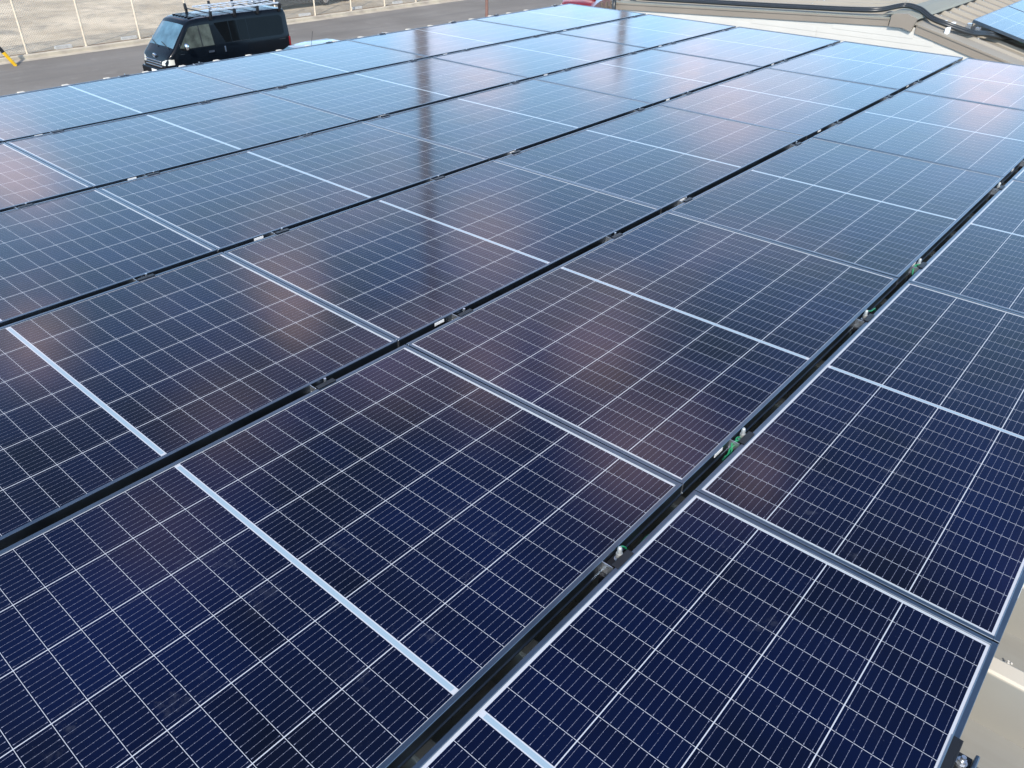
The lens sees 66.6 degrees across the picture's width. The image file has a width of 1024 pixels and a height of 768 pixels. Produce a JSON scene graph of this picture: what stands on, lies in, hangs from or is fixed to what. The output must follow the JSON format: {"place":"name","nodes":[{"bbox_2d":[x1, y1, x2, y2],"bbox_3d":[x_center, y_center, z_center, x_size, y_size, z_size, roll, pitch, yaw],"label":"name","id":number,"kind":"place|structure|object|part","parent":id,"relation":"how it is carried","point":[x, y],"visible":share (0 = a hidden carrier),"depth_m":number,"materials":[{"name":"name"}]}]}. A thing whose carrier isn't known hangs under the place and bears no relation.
{"place":"outdoors","nodes":[
{"label":"outdoors","id":0,"kind":"place"},
{"bbox_2d":[0,0,427,57],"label":"gravel lot","id":1,"kind":"structure","parent":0,"point":[126,23],"depth_m":35.96,"materials":[{"name":"beige gravel"}]},
{"bbox_2d":[54,44,71,49],"bbox_3d":[-17.258,-12.972,30.002,0.160,0.110,0.620,26,41,33],"label":"wheel stop","id":2,"kind":"object","parent":1,"relation":"on","point":[63,46],"visible":0.93,"depth_m":29.95,"materials":[{"name":"white concrete"}]},
{"bbox_2d":[121,35,136,39],"bbox_3d":[-15.563,-14.068,31.703,0.160,0.110,0.620,26,41,33],"label":"wheel stop","id":3,"kind":"object","parent":1,"relation":"on","point":[128,37],"visible":0.93,"depth_m":31.65,"materials":[{"name":"white concrete"}]},
{"bbox_2d":[0,0,417,56],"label":"chain link fence","id":4,"kind":"object","parent":1,"relation":"on","point":[80,23],"visible":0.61,"depth_m":30.17,"materials":[{"name":"metal"}]},
{"bbox_2d":[248,0,329,6],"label":"parked car","id":5,"kind":"object","parent":1,"relation":"on","point":[288,2],"visible":0.36,"depth_m":38.60,"materials":[{"name":"grey paint"}]},
{"bbox_2d":[0,0,617,95],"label":"road","id":6,"kind":"structure","parent":0,"point":[32,75],"depth_m":33.35,"materials":[{"name":"grey asphalt"}]},
{"bbox_2d":[0,47,16,65],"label":"guy wire guard","id":7,"kind":"object","parent":6,"relation":"on","point":[7,56],"visible":1,"depth_m":27.30,"materials":[{"name":"yellow plastic"}]},
{"bbox_2d":[142,4,290,71],"bbox_3d":[-9.989,-11.567,26.491,2.180,1.991,4.817,26,41,33],"label":"parked van","id":8,"kind":"object","parent":6,"relation":"on","point":[186,38],"visible":0.7,"depth_m":25.59,"materials":[{"name":"black paint"}]},
{"bbox_3d":[-10.181,-11.158,25.056,0.109,0.630,1.210,26,41,33],"label":"front side window","id":9,"kind":"part","parent":8,"relation":"part of","materials":[{"name":"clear glass"}]},
{"bbox_3d":[-9.526,-11.587,25.686,0.106,0.610,0.500,26,41,33],"label":"side window","id":10,"kind":"part","parent":8,"relation":"part of","materials":[{"name":"black glass"}]},
{"bbox_2d":[183,0,280,19],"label":"roof rack","id":11,"kind":"object","parent":8,"relation":"on","point":[232,3],"visible":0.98,"depth_m":26.31,"materials":[{"name":"metal"}]},
{"bbox_3d":[-9.248,-11.761,25.956,0.106,0.610,0.290,26,41,33],"label":"side window","id":12,"kind":"part","parent":8,"relation":"part of","materials":[{"name":"black glass"}]},
{"bbox_3d":[-9.026,-11.900,26.173,0.106,0.610,0.330,26,41,33],"label":"side window","id":13,"kind":"part","parent":8,"relation":"part of","materials":[{"name":"black glass"}]},
{"bbox_3d":[-8.445,-12.261,26.742,0.106,0.620,1.390,26,41,33],"label":"side window","id":14,"kind":"part","parent":8,"relation":"part of","materials":[{"name":"black glass"}]},
{"bbox_2d":[0,0,462,64],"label":"gutter strip","id":15,"kind":"object","parent":6,"relation":"on","point":[72,53],"depth_m":31.13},
{"bbox_2d":[284,31,339,49],"bbox_3d":[-6.417,-10.153,24.593,1.820,1.851,3.722,26,41,33],"label":"parked car","id":16,"kind":"object","parent":6,"relation":"on","point":[312,42],"visible":0.03,"depth_m":24.61,"materials":[{"name":"silver metal"}]},
{"bbox_2d":[485,0,487,16],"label":"brown post","id":17,"kind":"object","parent":6,"relation":"on","point":[486,8],"depth_m":34.37,"materials":[{"name":"brown wood"}]},
{"bbox_2d":[560,0,610,6],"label":"parked car","id":18,"kind":"object","parent":6,"relation":"on","point":[595,3],"visible":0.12,"depth_m":36.95,"materials":[{"name":"red paint"}]},
{"bbox_2d":[601,0,620,9],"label":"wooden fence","id":19,"kind":"object","parent":6,"relation":"on","point":[606,5],"visible":0.15,"depth_m":32.85,"materials":[{"name":"wood"}]},
{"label":"panel clamp","id":20,"kind":"object","parent":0,"visible":0},
{"bbox_2d":[652,27,840,68],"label":"solar panel","id":21,"kind":"object","parent":20,"relation":"on","point":[757,47],"visible":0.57,"depth_m":7.08,"materials":[{"name":"glass"}]},
{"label":"panel clamp","id":22,"kind":"object","parent":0,"visible":0},
{"bbox_2d":[658,67,898,139],"bbox_3d":[1.919,-2.016,5.520,1.055,0.037,1.648,26,41,33],"label":"solar panel","id":23,"kind":"object","parent":22,"relation":"on","point":[809,106],"visible":0.77,"depth_m":5.43,"materials":[{"name":"glass"}]},
{"label":"ground","id":24,"kind":"structure","parent":0,"visible":0},
{"bbox_2d":[0,0,449,61],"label":"kerb","id":25,"kind":"structure","parent":24,"relation":"on","point":[62,51],"depth_m":31.24,"materials":[{"name":"grey concrete"}]},
{"bbox_2d":[17,10,1023,767],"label":"factory building","id":26,"kind":"structure","parent":24,"relation":"on","point":[993,734],"depth_m":1.75,"materials":[{"name":"metal"}]},
{"bbox_2d":[15,203,32,208],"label":"panel clamp","id":27,"kind":"object","parent":26,"relation":"on","point":[26,204],"visible":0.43,"depth_m":3.54,"materials":[{"name":"metal"}]},
{"bbox_2d":[0,142,92,211],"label":"solar panel","id":28,"kind":"object","parent":27,"relation":"attached to","point":[26,178],"visible":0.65,"depth_m":3.82,"materials":[{"name":"glass"}]},
{"bbox_2d":[0,188,217,326],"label":"solar panel","id":29,"kind":"object","parent":27,"relation":"attached to","point":[55,253],"visible":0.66,"depth_m":3.17,"materials":[{"name":"glass"}]},
{"bbox_2d":[133,273,154,281],"bbox_3d":[-1.401,-0.359,2.999,0.043,0.133,0.090,26,41,33],"label":"panel clamp","id":30,"kind":"object","parent":26,"relation":"on","point":[144,277],"visible":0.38,"depth_m":2.96,"materials":[{"name":"metal"}]},
{"bbox_2d":[271,228,289,235],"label":"panel clamp","id":31,"kind":"object","parent":26,"relation":"on","point":[280,231],"visible":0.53,"depth_m":3.35,"materials":[{"name":"metal"}]},
{"bbox_2d":[310,378,335,391],"bbox_3d":[-0.579,0.045,2.415,0.043,0.133,0.090,26,41,33],"label":"panel clamp","id":32,"kind":"object","parent":26,"relation":"on","point":[323,384],"visible":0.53,"depth_m":2.37,"materials":[{"name":"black metal"}]},
{"bbox_2d":[0,252,397,550],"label":"solar panel","id":33,"kind":"object","parent":32,"relation":"attached to","point":[106,394],"visible":0.88,"depth_m":2.42,"materials":[{"name":"glass"}]},
{"bbox_2d":[0,345,682,767],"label":"solar panel","id":34,"kind":"object","parent":32,"relation":"attached to","point":[394,559],"visible":1,"depth_m":1.74,"materials":[{"name":"glass"}]},
{"bbox_2d":[452,308,472,319],"bbox_3d":[-0.176,-0.207,2.806,0.043,0.133,0.090,26,41,33],"label":"panel clamp","id":35,"kind":"object","parent":26,"relation":"on","point":[464,312],"visible":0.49,"depth_m":2.77,"materials":[{"name":"metal"}]},
{"bbox_2d":[605,232,621,241],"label":"panel clamp","id":36,"kind":"object","parent":26,"relation":"on","point":[612,237],"visible":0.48,"depth_m":3.37,"materials":[{"name":"metal"}]},
{"bbox_2d":[223,160,660,347],"bbox_3d":[-0.238,-0.663,3.420,1.055,0.038,1.648,26,41,33],"label":"solar panel","id":37,"kind":"object","parent":36,"relation":"on","point":[404,267],"visible":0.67,"depth_m":3.27,"materials":[{"name":"glass"}]},
{"bbox_2d":[406,211,897,493],"bbox_3d":[0.584,-0.260,2.836,1.055,0.038,1.648,26,41,32],"label":"solar panel","id":38,"kind":"object","parent":36,"relation":"on","point":[683,350],"visible":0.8,"depth_m":2.66,"materials":[{"name":"glass"}]},
{"bbox_2d":[598,546,633,583],"bbox_3d":[0.243,0.443,1.827,0.042,0.148,0.090,26,41,33],"label":"panel clamp","id":39,"kind":"object","parent":26,"relation":"on","point":[618,559],"visible":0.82,"depth_m":1.80,"materials":[{"name":"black metal"}]},
{"bbox_2d":[412,490,998,767],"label":"solar panel","id":40,"kind":"object","parent":39,"relation":"attached to","point":[696,629],"visible":1,"depth_m":1.55,"materials":[{"name":"glass"}]},
{"bbox_2d":[677,197,692,205],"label":"panel clamp","id":41,"kind":"object","parent":26,"relation":"on","point":[685,200],"visible":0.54,"depth_m":3.75,"materials":[{"name":"metal"}]},
{"bbox_2d":[726,427,754,454],"bbox_3d":[0.645,0.191,2.218,0.042,0.148,0.090,26,41,33],"label":"panel clamp","id":42,"kind":"object","parent":26,"relation":"on","point":[746,437],"visible":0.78,"depth_m":2.19,"materials":[{"name":"metal"}]},
{"bbox_2d":[722,436,740,460],"bbox_3d":[0.617,0.178,2.185,0.013,0.039,0.100,26,41,33],"label":"earth wire","id":43,"kind":"object","parent":42,"relation":"attached to","point":[726,456],"visible":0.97,"depth_m":2.17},
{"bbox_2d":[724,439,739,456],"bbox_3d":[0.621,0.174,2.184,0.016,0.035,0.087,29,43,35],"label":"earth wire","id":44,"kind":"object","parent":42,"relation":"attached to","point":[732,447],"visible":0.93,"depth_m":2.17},
{"bbox_2d":[789,141,801,148],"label":"panel clamp","id":45,"kind":"object","parent":26,"relation":"on","point":[795,144],"visible":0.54,"depth_m":4.55,"materials":[{"name":"metal"}]},
{"bbox_2d":[496,105,806,213],"bbox_3d":[0.840,-1.339,4.470,1.055,0.037,1.648,26,41,33],"label":"solar panel","id":46,"kind":"object","parent":45,"relation":"on","point":[664,158],"visible":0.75,"depth_m":4.36,"materials":[{"name":"glass"}]},
{"bbox_2d":[851,310,874,335],"bbox_3d":[1.264,-0.197,2.821,0.042,0.148,0.090,26,41,33],"label":"panel clamp","id":47,"kind":"object","parent":26,"relation":"on","point":[862,320],"visible":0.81,"depth_m":2.79,"materials":[{"name":"metal"}]},
{"bbox_2d":[695,281,1023,647],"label":"solar panel","id":48,"kind":"object","parent":47,"relation":"attached to","point":[884,446],"visible":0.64,"depth_m":2.11,"materials":[{"name":"glass"}]},
{"bbox_2d":[906,258,926,281],"bbox_3d":[1.656,-0.443,3.203,0.042,0.148,0.090,26,41,33],"label":"panel clamp","id":49,"kind":"object","parent":26,"relation":"on","point":[918,267],"visible":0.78,"depth_m":3.17,"materials":[{"name":"metal"}]},
{"bbox_2d":[668,137,1003,285],"bbox_3d":[1.662,-0.935,3.886,1.055,0.038,1.648,26,41,33],"label":"solar panel","id":50,"kind":"object","parent":49,"relation":"on","point":[893,215],"visible":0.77,"depth_m":3.76,"materials":[{"name":"glass"}]},
{"bbox_2d":[940,736,979,767],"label":"end clamp","id":51,"kind":"object","parent":26,"relation":"attached to","point":[954,757],"visible":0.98,"depth_m":1.42,"materials":[{"name":"black metal"}]},
{"bbox_2d":[988,182,1004,200],"bbox_3d":[2.483,-0.961,4.008,0.042,0.148,0.090,26,41,33],"label":"panel clamp","id":52,"kind":"object","parent":26,"relation":"on","point":[994,191],"visible":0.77,"depth_m":3.98,"materials":[{"name":"metal"}]},
{"bbox_2d":[908,179,1023,314],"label":"solar panel","id":53,"kind":"object","parent":52,"relation":"attached to","point":[978,256],"visible":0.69,"depth_m":3.24,"materials":[{"name":"glass"}]},
{"bbox_2d":[1017,160,1023,172],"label":"panel clamp","id":54,"kind":"object","parent":26,"relation":"on","point":[1021,165],"visible":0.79,"depth_m":4.37,"materials":[{"name":"metal"}]},
{"bbox_2d":[813,90,1023,182],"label":"solar panel","id":55,"kind":"object","parent":54,"relation":"on","point":[978,137],"visible":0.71,"depth_m":4.82,"materials":[{"name":"glass"}]},
{"bbox_2d":[1011,167,1023,180],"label":"solar panel","id":56,"kind":"object","parent":54,"relation":"on","point":[1019,175],"visible":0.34,"depth_m":4.14,"materials":[{"name":"glass"}]},
{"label":"panel clamp","id":57,"kind":"object","parent":26,"relation":"on","visible":0},
{"bbox_2d":[767,41,962,92],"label":"solar panel","id":58,"kind":"object","parent":57,"relation":"on","point":[901,70],"visible":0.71,"depth_m":6.49,"materials":[{"name":"glass"}]},
{"bbox_2d":[906,58,1023,109],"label":"solar panel","id":59,"kind":"object","parent":57,"relation":"attached to","point":[986,82],"visible":0.73,"depth_m":5.95,"materials":[{"name":"glass"}]},
{"bbox_2d":[611,0,1023,65],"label":"gabled building","id":60,"kind":"structure","parent":24,"relation":"on","point":[906,29],"depth_m":9.89,"materials":[{"name":"white metal"}]},
{"bbox_2d":[612,0,615,9],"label":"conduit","id":61,"kind":"object","parent":60,"relation":"on","point":[613,4],"visible":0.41,"depth_m":11.59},
{"bbox_2d":[643,0,1012,39],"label":"conduit","id":62,"kind":"object","parent":60,"relation":"on","point":[928,16],"visible":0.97,"depth_m":9.70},
{"bbox_2d":[698,0,1003,35],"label":"conduit","id":63,"kind":"object","parent":60,"relation":"on","point":[950,23],"visible":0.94,"depth_m":9.58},
{"bbox_2d":[944,27,950,33],"bbox_3d":[5.120,-4.152,9.172,0.040,0.072,0.089,26,41,33],"label":"cable saddle","id":64,"kind":"object","parent":60,"relation":"on","point":[947,30],"visible":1,"depth_m":9.15,"materials":[{"name":"white plastic"}]},
{"bbox_2d":[966,23,972,28],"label":"roof clamp","id":65,"kind":"object","parent":60,"relation":"on","point":[969,25],"visible":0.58,"depth_m":9.42,"materials":[{"name":"metal"}]},
{"bbox_2d":[972,6,1023,42],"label":"solar panel","id":66,"kind":"object","parent":65,"relation":"on","point":[1007,21],"visible":1,"depth_m":9.57,"materials":[{"name":"glass"}]},
{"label":"roof clamp","id":67,"kind":"object","parent":60,"relation":"attached to","visible":0},
{"bbox_2d":[1008,0,1023,11],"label":"solar panel","id":68,"kind":"object","parent":67,"relation":"on","point":[1018,5],"visible":0.52,"depth_m":10.56,"materials":[{"name":"glass"}]},
{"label":"panel clamp","id":69,"kind":"object","parent":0,"visible":0},
{"bbox_2d":[0,67,256,142],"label":"solar panel","id":70,"kind":"object","parent":69,"relation":"on","point":[38,112],"visible":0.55,"depth_m":5.14,"materials":[{"name":"glass"}]},
{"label":"panel clamp","id":71,"kind":"object","parent":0,"visible":0},
{"bbox_2d":[178,40,428,91],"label":"solar panel","id":72,"kind":"object","parent":71,"relation":"on","point":[274,69],"visible":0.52,"depth_m":6.14,"materials":[{"name":"glass"}]},
{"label":"panel clamp","id":73,"kind":"object","parent":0,"visible":0},
{"bbox_2d":[348,19,551,57],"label":"solar panel","id":74,"kind":"object","parent":73,"relation":"on","point":[441,39],"visible":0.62,"depth_m":7.20,"materials":[{"name":"glass"}]},
{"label":"panel clamp","id":75,"kind":"object","parent":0,"visible":0},
{"bbox_2d":[475,3,645,32],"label":"solar panel","id":76,"kind":"object","parent":75,"relation":"on","point":[560,18],"visible":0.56,"depth_m":8.26,"materials":[{"name":"glass"}]},
{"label":"panel clamp","id":77,"kind":"object","parent":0,"visible":0},
{"bbox_2d":[5,92,358,188],"bbox_3d":[-1.882,-1.472,4.588,1.055,0.037,1.648,26,41,33],"label":"solar panel","id":78,"kind":"object","parent":77,"relation":"on","point":[99,155],"visible":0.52,"depth_m":4.48,"materials":[{"name":"glass"}]},
{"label":"panel clamp","id":79,"kind":"object","parent":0,"visible":0},
{"bbox_2d":[261,57,529,121],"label":"solar panel","id":80,"kind":"object","parent":79,"relation":"on","point":[366,95],"visible":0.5,"depth_m":5.55,"materials":[{"name":"glass"}]},
{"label":"panel clamp","id":81,"kind":"object","parent":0,"visible":0},
{"bbox_2d":[433,33,648,78],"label":"solar panel","id":82,"kind":"object","parent":81,"relation":"on","point":[539,56],"visible":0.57,"depth_m":6.61,"materials":[{"name":"glass"}]},
{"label":"panel clamp","id":83,"kind":"object","parent":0,"visible":0},
{"bbox_2d":[556,14,735,49],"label":"solar panel","id":84,"kind":"object","parent":83,"relation":"on","point":[650,31],"visible":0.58,"depth_m":7.67,"materials":[{"name":"glass"}]},
{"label":"panel clamp","id":85,"kind":"object","parent":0,"visible":0},
{"bbox_2d":[97,121,488,252],"bbox_3d":[-1.060,-1.067,4.004,1.055,0.037,1.648,26,41,32],"label":"solar panel","id":86,"kind":"object","parent":85,"relation":"on","point":[226,203],"visible":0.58,"depth_m":3.88,"materials":[{"name":"glass"}]},
{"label":"panel clamp","id":87,"kind":"object","parent":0,"visible":0},
{"bbox_2d":[364,79,652,160],"bbox_3d":[0.018,-1.744,5.054,1.055,0.039,1.648,26,41,33],"label":"solar panel","id":88,"kind":"object","parent":87,"relation":"on","point":[496,123],"visible":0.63,"depth_m":4.95,"materials":[{"name":"glass"}]},
{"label":"panel clamp","id":89,"kind":"object","parent":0,"visible":0},
{"bbox_2d":[534,49,761,105],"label":"solar panel","id":90,"kind":"object","parent":89,"relation":"on","point":[655,76],"visible":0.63,"depth_m":6.02,"materials":[{"name":"glass"}]}
]}

